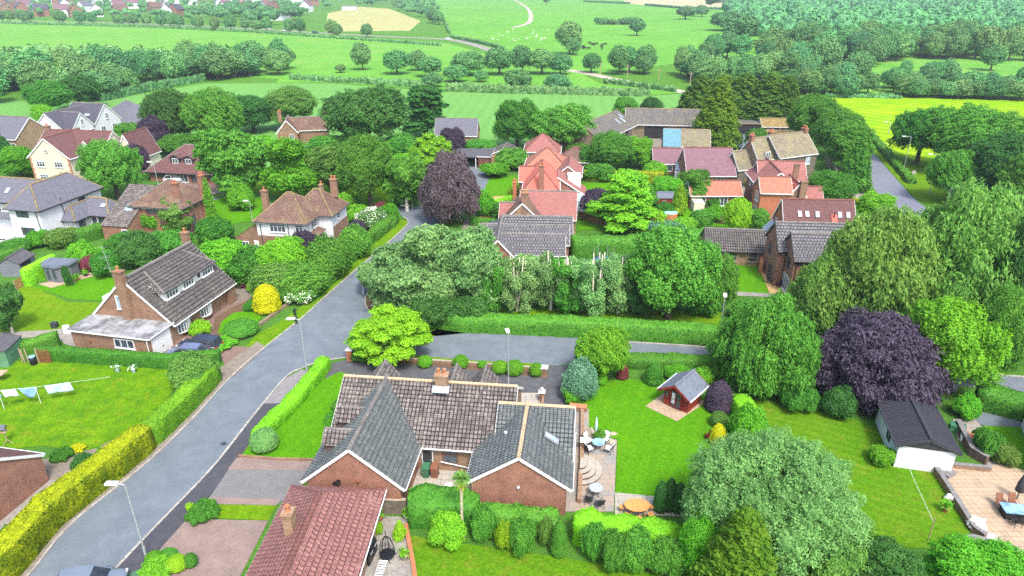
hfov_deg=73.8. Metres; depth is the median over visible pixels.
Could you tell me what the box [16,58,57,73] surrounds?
broadleaf tree
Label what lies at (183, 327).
bow window
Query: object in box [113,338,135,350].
window
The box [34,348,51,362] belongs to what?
trellis gate
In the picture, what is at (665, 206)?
shrub
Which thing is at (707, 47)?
broadleaf tree
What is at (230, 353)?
driveway
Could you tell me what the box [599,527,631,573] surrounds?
shrub
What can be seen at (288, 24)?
broadleaf tree
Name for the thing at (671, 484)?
clipped shrub
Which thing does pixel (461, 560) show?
lawn
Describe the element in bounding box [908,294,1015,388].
broadleaf tree
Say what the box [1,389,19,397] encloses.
towel
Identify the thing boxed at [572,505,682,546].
clipped hedge
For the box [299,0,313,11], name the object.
town house
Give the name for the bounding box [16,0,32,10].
town house
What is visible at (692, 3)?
field
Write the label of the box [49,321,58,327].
compost bin
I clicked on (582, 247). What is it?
clipped hedge
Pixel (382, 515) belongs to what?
plant pot
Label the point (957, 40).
broadleaf tree
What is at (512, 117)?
broadleaf tree
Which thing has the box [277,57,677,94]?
meadow
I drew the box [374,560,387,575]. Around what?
lounger
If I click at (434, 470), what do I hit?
wheelie bin
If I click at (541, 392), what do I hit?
gate pillar
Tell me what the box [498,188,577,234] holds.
bungalow
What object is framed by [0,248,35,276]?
garden shed
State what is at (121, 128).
shrub
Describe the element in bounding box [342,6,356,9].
works building
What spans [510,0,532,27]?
track
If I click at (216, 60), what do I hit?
broadleaf tree
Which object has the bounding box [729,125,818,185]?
farmhouse
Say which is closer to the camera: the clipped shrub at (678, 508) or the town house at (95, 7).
the clipped shrub at (678, 508)
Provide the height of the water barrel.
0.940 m
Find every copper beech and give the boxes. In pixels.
[417,148,482,223]
[813,306,957,418]
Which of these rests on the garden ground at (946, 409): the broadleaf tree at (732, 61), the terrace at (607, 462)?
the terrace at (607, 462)
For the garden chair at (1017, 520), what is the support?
on the terrace at (976, 491)
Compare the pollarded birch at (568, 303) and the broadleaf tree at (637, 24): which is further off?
the broadleaf tree at (637, 24)
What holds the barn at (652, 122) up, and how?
on the farmyard
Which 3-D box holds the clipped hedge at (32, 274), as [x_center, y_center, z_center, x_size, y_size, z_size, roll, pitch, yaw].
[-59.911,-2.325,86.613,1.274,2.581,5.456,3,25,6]
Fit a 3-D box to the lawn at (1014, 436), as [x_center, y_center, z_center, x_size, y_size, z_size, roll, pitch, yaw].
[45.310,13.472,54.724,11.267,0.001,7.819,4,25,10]
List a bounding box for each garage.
[492,142,518,162]
[875,394,962,471]
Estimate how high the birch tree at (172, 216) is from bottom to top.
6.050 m
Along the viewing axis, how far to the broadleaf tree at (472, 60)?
261.63 m
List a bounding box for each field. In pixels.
[0,83,681,173]
[326,7,419,30]
[623,0,722,6]
[832,97,1023,166]
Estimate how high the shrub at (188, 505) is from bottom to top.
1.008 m
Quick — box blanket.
[18,387,37,397]
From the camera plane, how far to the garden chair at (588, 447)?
54.66 m
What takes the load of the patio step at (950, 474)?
on the terrace at (976, 491)
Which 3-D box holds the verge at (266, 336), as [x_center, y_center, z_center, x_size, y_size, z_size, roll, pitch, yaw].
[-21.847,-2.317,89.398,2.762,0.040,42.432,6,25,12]
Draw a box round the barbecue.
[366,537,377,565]
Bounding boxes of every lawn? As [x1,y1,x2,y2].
[0,286,100,331]
[0,361,173,449]
[31,275,114,300]
[213,197,262,223]
[218,310,260,333]
[218,504,275,519]
[243,372,346,457]
[251,179,394,203]
[410,536,661,575]
[428,307,721,335]
[484,174,518,196]
[577,182,655,229]
[585,379,712,495]
[679,206,720,220]
[710,224,754,228]
[737,265,767,292]
[754,400,969,547]
[984,425,1023,462]
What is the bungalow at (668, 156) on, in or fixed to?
on the garden ground at (946, 409)
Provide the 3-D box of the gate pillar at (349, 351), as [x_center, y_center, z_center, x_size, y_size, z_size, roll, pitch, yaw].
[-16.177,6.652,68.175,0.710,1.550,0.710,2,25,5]
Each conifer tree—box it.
[674,74,711,108]
[685,506,779,575]
[691,76,743,149]
[712,73,734,86]
[730,72,758,119]
[741,73,787,120]
[778,75,800,117]
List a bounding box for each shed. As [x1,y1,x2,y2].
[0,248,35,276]
[0,334,21,367]
[656,191,673,202]
[737,119,763,133]
[758,117,793,134]
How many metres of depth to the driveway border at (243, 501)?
49.96 m
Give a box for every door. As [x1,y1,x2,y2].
[44,268,52,280]
[51,269,58,281]
[151,328,172,352]
[422,450,433,466]
[669,389,681,409]
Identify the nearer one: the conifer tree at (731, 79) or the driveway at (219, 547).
the driveway at (219, 547)
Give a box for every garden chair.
[582,431,593,444]
[583,443,593,454]
[584,493,593,504]
[594,497,605,509]
[603,430,610,445]
[603,443,615,455]
[994,492,1004,505]
[1008,492,1020,503]
[1008,515,1023,528]
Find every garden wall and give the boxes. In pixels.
[238,454,312,460]
[239,302,291,339]
[381,498,406,514]
[398,357,529,369]
[404,523,416,575]
[570,402,586,412]
[577,468,582,503]
[580,408,583,457]
[758,256,763,273]
[825,156,837,170]
[933,467,987,536]
[952,462,991,471]
[956,419,990,464]
[956,534,1018,551]
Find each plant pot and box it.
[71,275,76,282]
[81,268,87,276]
[379,508,384,521]
[396,545,410,560]
[401,507,407,520]
[939,498,954,512]
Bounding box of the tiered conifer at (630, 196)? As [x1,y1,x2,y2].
[586,168,667,232]
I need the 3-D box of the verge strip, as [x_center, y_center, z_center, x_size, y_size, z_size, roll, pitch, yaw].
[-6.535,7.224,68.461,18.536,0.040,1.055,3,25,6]
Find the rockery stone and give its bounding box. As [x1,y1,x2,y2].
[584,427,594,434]
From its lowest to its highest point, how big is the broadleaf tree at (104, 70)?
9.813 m
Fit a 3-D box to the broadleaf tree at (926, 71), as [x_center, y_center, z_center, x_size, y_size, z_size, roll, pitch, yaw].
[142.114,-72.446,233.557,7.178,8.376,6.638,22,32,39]
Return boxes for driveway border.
[210,497,279,504]
[228,458,311,469]
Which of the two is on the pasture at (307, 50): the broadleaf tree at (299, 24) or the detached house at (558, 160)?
the broadleaf tree at (299, 24)
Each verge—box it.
[246,219,406,346]
[873,144,951,205]
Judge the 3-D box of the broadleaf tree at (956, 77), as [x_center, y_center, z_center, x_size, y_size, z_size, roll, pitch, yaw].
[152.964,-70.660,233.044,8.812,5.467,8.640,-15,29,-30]
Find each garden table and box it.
[0,370,8,375]
[589,483,602,497]
[592,438,604,450]
[998,502,1023,519]
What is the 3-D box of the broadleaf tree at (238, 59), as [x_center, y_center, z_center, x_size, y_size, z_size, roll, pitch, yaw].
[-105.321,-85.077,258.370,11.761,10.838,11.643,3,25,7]
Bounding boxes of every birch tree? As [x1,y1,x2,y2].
[0,134,10,151]
[0,282,24,332]
[157,195,197,230]
[191,126,269,192]
[259,136,321,195]
[304,140,350,191]
[355,259,374,292]
[366,240,434,309]
[381,150,425,210]
[401,223,459,299]
[431,222,503,303]
[512,252,552,305]
[569,256,585,299]
[616,253,635,282]
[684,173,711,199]
[801,525,867,575]
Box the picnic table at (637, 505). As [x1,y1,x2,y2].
[624,498,650,515]
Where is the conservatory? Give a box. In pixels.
[577,193,584,212]
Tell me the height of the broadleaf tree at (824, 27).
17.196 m
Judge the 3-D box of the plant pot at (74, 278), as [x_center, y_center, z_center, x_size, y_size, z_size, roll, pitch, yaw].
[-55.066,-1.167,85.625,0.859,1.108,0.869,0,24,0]
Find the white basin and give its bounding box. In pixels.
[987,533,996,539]
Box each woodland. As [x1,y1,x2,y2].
[0,41,233,60]
[5,0,356,18]
[190,0,303,20]
[356,0,440,14]
[705,0,946,4]
[721,0,1023,37]
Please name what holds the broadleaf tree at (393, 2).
on the ground at (425, 27)
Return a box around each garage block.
[456,148,494,167]
[699,227,765,265]
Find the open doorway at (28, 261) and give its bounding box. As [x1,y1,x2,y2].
[21,259,30,266]
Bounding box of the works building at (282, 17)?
[271,14,291,19]
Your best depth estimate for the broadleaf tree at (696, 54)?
248.80 m
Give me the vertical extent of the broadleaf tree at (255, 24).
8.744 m
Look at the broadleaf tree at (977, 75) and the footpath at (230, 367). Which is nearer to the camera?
the footpath at (230, 367)
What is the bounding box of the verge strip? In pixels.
[412,355,533,365]
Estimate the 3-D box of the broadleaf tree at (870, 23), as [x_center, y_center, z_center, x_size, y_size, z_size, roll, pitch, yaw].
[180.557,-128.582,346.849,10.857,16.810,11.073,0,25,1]
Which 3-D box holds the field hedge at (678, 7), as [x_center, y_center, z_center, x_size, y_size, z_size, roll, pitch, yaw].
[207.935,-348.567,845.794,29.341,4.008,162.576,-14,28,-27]
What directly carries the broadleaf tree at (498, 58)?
on the meadow at (376, 69)
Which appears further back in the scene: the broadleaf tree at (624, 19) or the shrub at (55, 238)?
the broadleaf tree at (624, 19)
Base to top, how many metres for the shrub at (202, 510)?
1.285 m
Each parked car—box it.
[57,564,128,575]
[162,174,183,181]
[165,342,208,352]
[176,334,223,348]
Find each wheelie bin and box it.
[421,462,430,477]
[430,462,439,477]
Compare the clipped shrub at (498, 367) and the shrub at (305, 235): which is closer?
the clipped shrub at (498, 367)
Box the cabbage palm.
[449,469,472,538]
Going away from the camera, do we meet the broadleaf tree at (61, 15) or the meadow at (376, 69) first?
the meadow at (376, 69)
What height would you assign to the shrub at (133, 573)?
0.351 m
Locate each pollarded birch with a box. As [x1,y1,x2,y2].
[478,258,513,312]
[499,255,540,313]
[532,250,573,310]
[548,256,594,314]
[570,252,619,316]
[594,253,633,314]
[622,266,656,315]
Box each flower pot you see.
[111,363,121,371]
[127,363,137,372]
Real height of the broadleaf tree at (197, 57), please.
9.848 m
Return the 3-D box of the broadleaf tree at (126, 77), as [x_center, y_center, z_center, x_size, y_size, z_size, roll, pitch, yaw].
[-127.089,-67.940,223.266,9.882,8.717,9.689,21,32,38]
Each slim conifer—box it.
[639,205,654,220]
[647,210,665,234]
[672,183,687,215]
[840,133,872,193]
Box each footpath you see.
[20,341,263,575]
[118,371,297,572]
[265,369,306,402]
[367,292,702,345]
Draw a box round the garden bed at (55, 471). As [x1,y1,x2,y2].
[42,441,109,480]
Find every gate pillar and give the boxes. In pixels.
[345,347,352,361]
[538,387,544,400]
[541,365,547,377]
[580,437,587,450]
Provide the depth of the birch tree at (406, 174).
108.42 m
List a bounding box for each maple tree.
[343,302,433,365]
[407,132,453,167]
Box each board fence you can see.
[13,277,23,289]
[578,210,635,225]
[714,215,771,224]
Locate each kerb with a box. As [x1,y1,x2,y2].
[26,216,408,575]
[115,357,346,567]
[364,221,1023,376]
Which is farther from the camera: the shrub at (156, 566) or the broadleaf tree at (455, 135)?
the broadleaf tree at (455, 135)
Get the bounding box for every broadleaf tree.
[0,51,10,84]
[0,60,17,88]
[0,63,17,91]
[0,69,9,96]
[0,145,31,176]
[2,9,14,21]
[8,47,53,76]
[12,56,57,85]
[16,10,24,21]
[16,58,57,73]
[18,79,73,106]
[19,12,29,21]
[25,10,33,21]
[29,103,53,121]
[46,44,69,62]
[46,64,71,80]
[51,9,59,22]
[53,73,104,101]
[55,10,66,22]
[55,54,66,65]
[61,51,102,75]
[69,48,104,63]
[73,11,86,23]
[74,137,147,198]
[83,71,119,99]
[85,43,107,53]
[86,12,96,21]
[97,61,128,74]
[98,47,132,69]
[107,67,140,88]
[112,14,118,23]
[115,14,127,23]
[124,48,140,79]
[126,12,138,24]
[128,49,155,80]
[128,143,149,170]
[135,115,171,141]
[136,86,191,134]
[140,12,151,24]
[146,48,170,79]
[153,14,166,25]
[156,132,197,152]
[158,50,185,78]
[164,13,173,25]
[172,43,192,75]
[173,13,184,26]
[176,38,194,74]
[177,86,243,132]
[179,56,199,76]
[190,16,196,27]
[192,44,209,75]
[193,15,203,26]
[194,55,212,77]
[197,47,232,79]
[204,40,218,74]
[209,15,219,27]
[209,45,226,77]
[223,13,236,27]
[224,48,248,77]
[230,42,241,50]
[233,93,272,131]
[238,53,261,75]
[239,16,249,29]
[239,39,265,72]
[250,19,263,29]
[260,17,272,30]
[261,48,291,74]
[263,84,320,123]
[266,36,289,70]
[283,18,293,31]
[288,48,296,61]
[293,17,305,32]
[317,83,412,136]
[324,19,336,34]
[331,23,342,35]
[334,64,345,72]
[335,133,393,204]
[349,41,371,69]
[360,23,372,37]
[382,50,412,73]
[391,0,396,5]
[392,152,409,160]
[408,49,426,70]
[415,56,443,72]
[421,71,443,85]
[424,7,431,14]
[427,9,435,22]
[433,10,443,24]
[439,126,466,150]
[442,64,469,81]
[450,49,486,74]
[463,138,496,148]
[473,70,489,81]
[478,162,509,176]
[483,46,515,74]
[492,97,539,146]
[503,69,532,85]
[512,44,532,69]
[525,102,596,143]
[528,47,554,73]
[542,73,572,86]
[548,51,573,73]
[554,20,582,53]
[565,36,581,54]
[571,323,632,374]
[578,144,597,164]
[581,53,601,72]
[586,129,634,164]
[599,17,607,23]
[607,44,630,74]
[611,95,639,114]
[621,17,627,24]
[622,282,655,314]
[623,223,722,319]
[626,135,653,167]
[627,46,639,72]
[629,17,646,35]
[634,54,654,74]
[636,43,657,72]
[639,96,664,107]
[649,175,684,193]
[673,45,689,74]
[675,52,691,76]
[676,5,695,18]
[676,504,724,571]
[678,424,877,575]
[679,62,690,78]
[684,44,695,53]
[687,48,709,75]
[689,56,716,78]
[695,4,709,16]
[698,41,714,56]
[709,10,741,27]
[709,32,725,55]
[710,54,727,80]
[710,252,740,311]
[721,13,759,37]
[722,30,736,57]
[722,197,752,227]
[726,53,742,76]
[729,33,753,54]
[735,56,754,76]
[738,53,760,73]
[742,127,767,142]
[748,207,769,228]
[754,32,779,51]
[754,52,765,75]
[754,59,771,79]
[755,42,766,54]
[757,54,774,78]
[761,40,775,53]
[762,25,785,41]
[766,49,782,72]
[773,36,796,54]
[778,49,801,73]
[784,68,800,88]
[784,91,843,138]
[789,20,804,40]
[789,40,807,50]
[792,45,812,58]
[794,20,815,41]
[795,58,819,90]
[796,67,824,93]
[798,63,816,92]
[799,27,825,44]
[799,55,822,67]
[805,78,829,92]
[808,21,831,33]
[808,169,858,198]
[809,30,836,47]
[811,34,846,66]
[811,107,866,159]
[819,63,834,92]
[822,119,875,164]
[824,65,842,93]
[832,74,860,94]
[835,28,852,51]
[838,24,860,56]
[838,61,855,93]
[843,29,871,54]
[843,50,877,75]
[849,27,864,56]
[851,532,927,575]
[854,36,888,61]
[854,75,868,92]
[855,191,897,215]
[860,18,879,29]
[861,70,880,93]
[863,26,875,32]
[869,30,895,63]
[870,28,881,34]
[880,21,906,58]
[880,68,892,87]
[881,26,903,61]
[884,66,905,91]
[886,104,951,163]
[888,30,916,60]
[894,74,913,95]
[897,24,917,57]
[900,59,913,72]
[903,33,921,56]
[906,69,924,78]
[906,77,930,97]
[907,24,921,54]
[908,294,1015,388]
[917,64,938,78]
[917,531,1023,575]
[918,28,934,55]
[920,31,935,57]
[921,24,937,31]
[921,31,946,58]
[924,149,981,201]
[925,60,948,79]
[925,101,1019,155]
[926,78,943,96]
[935,21,956,55]
[938,81,958,97]
[942,23,968,57]
[942,61,962,80]
[943,58,956,63]
[944,30,972,57]
[946,73,972,81]
[952,18,966,24]
[953,82,974,98]
[956,78,972,96]
[957,21,976,29]
[962,19,979,52]
[963,70,987,80]
[965,24,994,58]
[966,128,1023,191]
[969,79,987,97]
[975,25,1007,52]
[979,45,1008,70]
[981,278,1023,381]
[983,78,1009,99]
[984,72,1002,80]
[993,153,1023,214]
[999,74,1016,97]
[1001,79,1015,98]
[1002,24,1023,60]
[1002,110,1023,134]
[1008,80,1023,100]
[1014,67,1023,77]
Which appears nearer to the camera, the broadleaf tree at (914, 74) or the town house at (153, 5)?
the broadleaf tree at (914, 74)
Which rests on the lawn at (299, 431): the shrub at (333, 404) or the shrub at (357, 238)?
the shrub at (333, 404)
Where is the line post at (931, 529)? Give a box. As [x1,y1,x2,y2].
[927,518,935,539]
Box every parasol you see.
[592,417,597,438]
[1015,475,1023,498]
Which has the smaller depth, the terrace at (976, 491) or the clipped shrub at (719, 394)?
the terrace at (976, 491)
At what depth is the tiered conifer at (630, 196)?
99.67 m
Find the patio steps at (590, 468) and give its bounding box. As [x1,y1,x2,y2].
[580,454,601,485]
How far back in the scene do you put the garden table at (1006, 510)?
48.30 m
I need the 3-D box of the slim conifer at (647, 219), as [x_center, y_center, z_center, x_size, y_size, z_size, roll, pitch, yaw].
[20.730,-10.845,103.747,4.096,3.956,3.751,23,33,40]
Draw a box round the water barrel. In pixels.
[28,355,36,365]
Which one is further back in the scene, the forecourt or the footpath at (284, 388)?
the forecourt
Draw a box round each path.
[0,329,74,346]
[0,480,55,529]
[737,291,773,296]
[953,411,1021,426]
[953,418,1000,466]
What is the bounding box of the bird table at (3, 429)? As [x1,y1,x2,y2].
[0,425,11,444]
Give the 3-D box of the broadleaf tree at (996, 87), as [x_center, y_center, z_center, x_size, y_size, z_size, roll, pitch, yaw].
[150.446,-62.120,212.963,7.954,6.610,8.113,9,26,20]
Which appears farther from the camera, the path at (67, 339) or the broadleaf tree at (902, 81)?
the broadleaf tree at (902, 81)
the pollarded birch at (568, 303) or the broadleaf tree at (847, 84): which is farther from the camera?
the broadleaf tree at (847, 84)
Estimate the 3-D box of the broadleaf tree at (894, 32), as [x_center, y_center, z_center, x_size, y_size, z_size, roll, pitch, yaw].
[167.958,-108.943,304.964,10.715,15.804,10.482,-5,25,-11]
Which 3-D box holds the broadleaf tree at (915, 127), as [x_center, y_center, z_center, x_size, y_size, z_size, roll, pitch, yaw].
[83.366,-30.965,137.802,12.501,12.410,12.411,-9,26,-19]
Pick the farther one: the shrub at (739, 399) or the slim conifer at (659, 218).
the slim conifer at (659, 218)
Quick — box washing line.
[903,451,932,519]
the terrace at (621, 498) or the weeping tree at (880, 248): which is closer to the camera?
the terrace at (621, 498)
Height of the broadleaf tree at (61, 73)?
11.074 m
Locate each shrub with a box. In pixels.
[0,237,31,249]
[24,229,47,246]
[41,226,76,248]
[48,445,74,463]
[61,265,72,285]
[64,238,98,265]
[69,451,92,469]
[70,443,86,454]
[78,255,91,270]
[89,249,122,275]
[103,231,124,251]
[112,229,162,267]
[113,122,137,134]
[129,570,139,575]
[137,554,171,575]
[140,214,157,231]
[144,549,161,563]
[149,229,194,255]
[161,547,177,557]
[165,349,220,388]
[166,553,185,572]
[183,497,220,526]
[184,552,197,568]
[185,502,193,510]
[187,319,211,336]
[194,217,235,242]
[200,236,248,274]
[218,334,238,352]
[222,317,258,338]
[225,243,263,286]
[226,182,255,210]
[239,282,246,287]
[242,299,253,310]
[247,261,289,296]
[248,426,279,453]
[252,284,281,314]
[254,235,307,265]
[257,134,273,146]
[271,259,328,295]
[278,288,288,301]
[283,289,315,303]
[292,229,315,251]
[303,233,353,277]
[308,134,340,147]
[322,419,332,430]
[323,411,334,422]
[330,399,337,410]
[335,223,372,256]
[338,133,364,143]
[338,192,352,209]
[347,203,367,221]
[348,218,366,230]
[350,350,372,362]
[354,206,386,227]
[373,201,385,207]
[375,521,382,534]
[381,203,399,217]
[383,132,415,154]
[409,292,458,326]
[417,355,432,368]
[428,510,466,550]
[449,289,491,317]
[452,354,468,368]
[470,502,498,543]
[476,194,497,215]
[477,189,488,200]
[478,360,486,367]
[491,202,498,217]
[491,360,505,374]
[493,519,511,550]
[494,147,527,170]
[505,359,523,376]
[507,185,518,195]
[509,513,536,558]
[529,362,541,376]
[538,515,553,546]
[551,519,567,559]
[560,355,599,400]
[562,386,580,404]
[565,142,584,150]
[579,187,609,216]
[579,521,605,563]
[582,163,615,180]
[593,428,605,438]
[597,371,606,385]
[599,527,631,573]
[616,364,628,380]
[625,522,655,574]
[642,160,667,175]
[643,361,663,385]
[647,219,685,232]
[648,189,658,205]
[649,534,687,575]
[652,480,667,513]
[655,202,675,211]
[658,295,680,310]
[663,364,691,377]
[666,477,676,512]
[671,217,698,229]
[673,482,685,514]
[676,168,710,183]
[685,297,721,316]
[688,208,713,228]
[695,365,714,383]
[704,380,732,413]
[705,198,719,206]
[706,204,724,221]
[708,423,726,444]
[709,365,723,380]
[710,410,728,425]
[724,422,730,435]
[727,298,748,315]
[728,400,769,438]
[729,393,773,441]
[777,386,820,412]
[819,384,860,419]
[868,444,896,466]
[951,391,982,421]
[973,427,1009,457]
[991,443,1021,467]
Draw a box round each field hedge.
[0,21,441,45]
[99,73,205,100]
[289,73,431,86]
[433,5,450,33]
[445,81,650,96]
[449,34,504,48]
[583,0,629,3]
[596,20,629,24]
[603,77,677,91]
[645,3,721,9]
[825,92,902,98]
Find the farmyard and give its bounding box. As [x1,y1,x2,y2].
[649,138,661,146]
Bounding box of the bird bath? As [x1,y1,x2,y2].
[444,482,452,486]
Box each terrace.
[39,273,92,287]
[225,286,251,306]
[364,516,411,575]
[406,468,471,503]
[521,393,540,402]
[566,409,616,511]
[615,492,688,516]
[646,393,703,420]
[762,271,783,293]
[948,463,1023,550]
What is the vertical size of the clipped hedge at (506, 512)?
2.140 m
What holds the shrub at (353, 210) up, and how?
on the lawn
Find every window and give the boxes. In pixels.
[9,344,17,353]
[15,211,28,217]
[21,227,34,234]
[36,161,45,167]
[40,174,48,178]
[54,162,63,167]
[79,219,85,226]
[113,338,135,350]
[114,295,121,309]
[145,209,157,216]
[154,173,165,177]
[172,174,188,182]
[177,317,190,333]
[190,175,197,182]
[192,214,195,228]
[200,303,212,317]
[269,224,286,233]
[295,225,302,231]
[313,219,317,228]
[442,451,458,465]
[664,390,669,398]
[720,197,727,205]
[728,253,737,261]
[747,254,757,262]
[754,189,758,202]
[766,263,771,278]
[767,242,771,253]
[780,272,788,292]
[786,256,790,268]
[805,157,809,164]
[886,429,890,441]
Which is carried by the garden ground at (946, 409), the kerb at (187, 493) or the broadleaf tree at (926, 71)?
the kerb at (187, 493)
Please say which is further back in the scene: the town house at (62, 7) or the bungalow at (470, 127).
the town house at (62, 7)
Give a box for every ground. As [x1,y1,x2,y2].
[0,0,1023,101]
[0,131,1023,575]
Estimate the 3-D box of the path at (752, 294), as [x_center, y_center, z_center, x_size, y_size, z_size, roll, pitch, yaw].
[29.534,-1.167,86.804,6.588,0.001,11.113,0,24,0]
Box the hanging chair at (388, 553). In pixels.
[377,533,397,562]
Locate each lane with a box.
[565,70,684,92]
[733,134,745,150]
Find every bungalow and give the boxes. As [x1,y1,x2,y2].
[0,447,48,520]
[111,100,141,122]
[144,144,213,183]
[245,485,386,575]
[300,359,575,514]
[434,118,479,140]
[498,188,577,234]
[562,146,608,168]
[651,147,682,177]
[677,147,738,179]
[685,180,743,210]
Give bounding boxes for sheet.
[44,382,74,393]
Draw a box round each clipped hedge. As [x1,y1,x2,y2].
[0,245,27,260]
[0,424,156,575]
[19,254,55,286]
[19,330,60,354]
[34,345,221,369]
[61,222,104,248]
[140,363,222,445]
[250,356,330,433]
[307,214,399,301]
[351,196,358,204]
[393,199,420,205]
[407,481,479,529]
[428,311,719,345]
[470,217,497,225]
[478,501,559,536]
[495,194,512,201]
[569,234,638,259]
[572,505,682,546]
[583,170,663,182]
[625,352,721,369]
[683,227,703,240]
[872,134,916,183]
[975,382,1023,421]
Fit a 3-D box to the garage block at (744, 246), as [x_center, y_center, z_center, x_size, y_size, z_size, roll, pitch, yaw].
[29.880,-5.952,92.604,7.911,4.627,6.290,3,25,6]
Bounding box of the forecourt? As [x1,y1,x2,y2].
[851,192,863,197]
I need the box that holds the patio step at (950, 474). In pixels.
[942,469,956,478]
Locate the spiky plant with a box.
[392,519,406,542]
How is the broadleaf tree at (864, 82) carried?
on the wood meadow at (1012, 65)
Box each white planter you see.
[944,493,953,501]
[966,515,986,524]
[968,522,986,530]
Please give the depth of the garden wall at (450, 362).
67.74 m
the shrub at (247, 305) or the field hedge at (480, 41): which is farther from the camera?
the field hedge at (480, 41)
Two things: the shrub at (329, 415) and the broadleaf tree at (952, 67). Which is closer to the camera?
the shrub at (329, 415)
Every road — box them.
[30,180,1023,575]
[35,21,490,50]
[870,153,927,215]
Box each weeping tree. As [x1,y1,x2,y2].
[704,289,823,400]
[785,251,862,334]
[813,204,949,320]
[910,176,1023,310]
[979,216,1023,298]
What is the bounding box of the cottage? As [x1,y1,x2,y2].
[276,110,328,142]
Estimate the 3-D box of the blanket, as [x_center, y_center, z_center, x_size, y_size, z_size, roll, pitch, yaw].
[-43.090,9.347,60.869,1.531,1.231,0.179,-9,26,-18]
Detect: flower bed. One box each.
[212,302,261,339]
[395,360,540,376]
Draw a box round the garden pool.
[664,210,677,219]
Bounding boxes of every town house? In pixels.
[0,3,10,10]
[6,0,16,12]
[14,1,28,10]
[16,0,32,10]
[32,3,50,16]
[52,3,67,16]
[57,0,69,3]
[66,3,82,17]
[76,0,92,11]
[89,3,103,16]
[110,0,124,4]
[110,3,128,15]
[126,0,138,8]
[146,1,162,12]
[159,3,171,15]
[169,3,184,16]
[188,0,197,4]
[266,0,278,9]
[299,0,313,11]
[308,0,318,5]
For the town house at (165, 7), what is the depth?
647.67 m
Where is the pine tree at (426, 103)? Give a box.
[399,84,449,134]
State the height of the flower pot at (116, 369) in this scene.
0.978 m
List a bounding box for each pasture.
[0,19,484,78]
[435,0,760,76]
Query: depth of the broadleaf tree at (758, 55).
258.71 m
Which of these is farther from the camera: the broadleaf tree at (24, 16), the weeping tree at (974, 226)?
the broadleaf tree at (24, 16)
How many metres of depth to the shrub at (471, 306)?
73.81 m
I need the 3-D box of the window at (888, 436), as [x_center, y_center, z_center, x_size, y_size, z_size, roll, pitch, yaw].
[30.475,11.842,55.159,0.100,0.900,0.900,6,25,13]
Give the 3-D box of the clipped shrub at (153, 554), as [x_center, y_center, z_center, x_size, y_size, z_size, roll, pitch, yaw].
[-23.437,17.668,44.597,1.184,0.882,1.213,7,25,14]
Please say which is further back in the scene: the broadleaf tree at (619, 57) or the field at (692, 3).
the field at (692, 3)
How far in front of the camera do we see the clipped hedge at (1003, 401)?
59.44 m
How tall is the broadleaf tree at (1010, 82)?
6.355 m
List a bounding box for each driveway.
[159,519,267,575]
[163,297,258,375]
[185,183,226,193]
[209,469,305,504]
[326,360,567,404]
[462,219,476,229]
[479,196,503,216]
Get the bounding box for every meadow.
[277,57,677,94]
[853,54,1023,94]
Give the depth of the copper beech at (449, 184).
101.60 m
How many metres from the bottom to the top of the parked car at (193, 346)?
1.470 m
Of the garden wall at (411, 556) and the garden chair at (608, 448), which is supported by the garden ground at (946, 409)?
the garden wall at (411, 556)
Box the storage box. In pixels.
[949,420,966,432]
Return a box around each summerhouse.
[41,257,80,282]
[657,369,709,412]
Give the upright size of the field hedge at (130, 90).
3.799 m
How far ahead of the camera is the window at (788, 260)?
82.20 m
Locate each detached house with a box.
[0,115,43,150]
[0,172,116,241]
[26,123,161,179]
[38,102,121,131]
[65,228,236,352]
[100,171,218,239]
[236,175,349,245]
[481,214,572,269]
[512,159,585,199]
[523,133,561,155]
[524,147,582,177]
[744,157,823,219]
[763,198,855,239]
[763,221,845,292]
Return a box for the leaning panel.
[62,324,70,333]
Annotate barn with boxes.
[561,109,637,153]
[624,108,699,138]
[661,128,710,147]
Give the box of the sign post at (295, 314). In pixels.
[293,308,297,323]
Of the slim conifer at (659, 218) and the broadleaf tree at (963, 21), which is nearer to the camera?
the slim conifer at (659, 218)
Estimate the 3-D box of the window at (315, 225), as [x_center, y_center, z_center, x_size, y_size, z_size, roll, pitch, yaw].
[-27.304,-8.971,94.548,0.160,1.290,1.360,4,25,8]
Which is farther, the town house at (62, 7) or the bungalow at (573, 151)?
the town house at (62, 7)
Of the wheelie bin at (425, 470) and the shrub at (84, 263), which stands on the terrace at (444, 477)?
the wheelie bin at (425, 470)
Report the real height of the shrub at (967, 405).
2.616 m
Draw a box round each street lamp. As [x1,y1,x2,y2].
[104,481,146,555]
[286,317,307,371]
[505,328,509,383]
[722,293,726,316]
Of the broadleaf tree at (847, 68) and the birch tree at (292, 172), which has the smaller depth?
the birch tree at (292, 172)
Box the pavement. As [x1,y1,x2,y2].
[469,164,490,181]
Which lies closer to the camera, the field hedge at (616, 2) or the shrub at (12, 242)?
the shrub at (12, 242)
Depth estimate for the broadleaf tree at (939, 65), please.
236.27 m
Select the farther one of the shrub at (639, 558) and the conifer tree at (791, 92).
the conifer tree at (791, 92)
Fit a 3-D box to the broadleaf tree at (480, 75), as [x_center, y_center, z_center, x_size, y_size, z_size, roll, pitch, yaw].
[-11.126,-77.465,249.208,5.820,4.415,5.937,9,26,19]
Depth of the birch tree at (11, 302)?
72.08 m

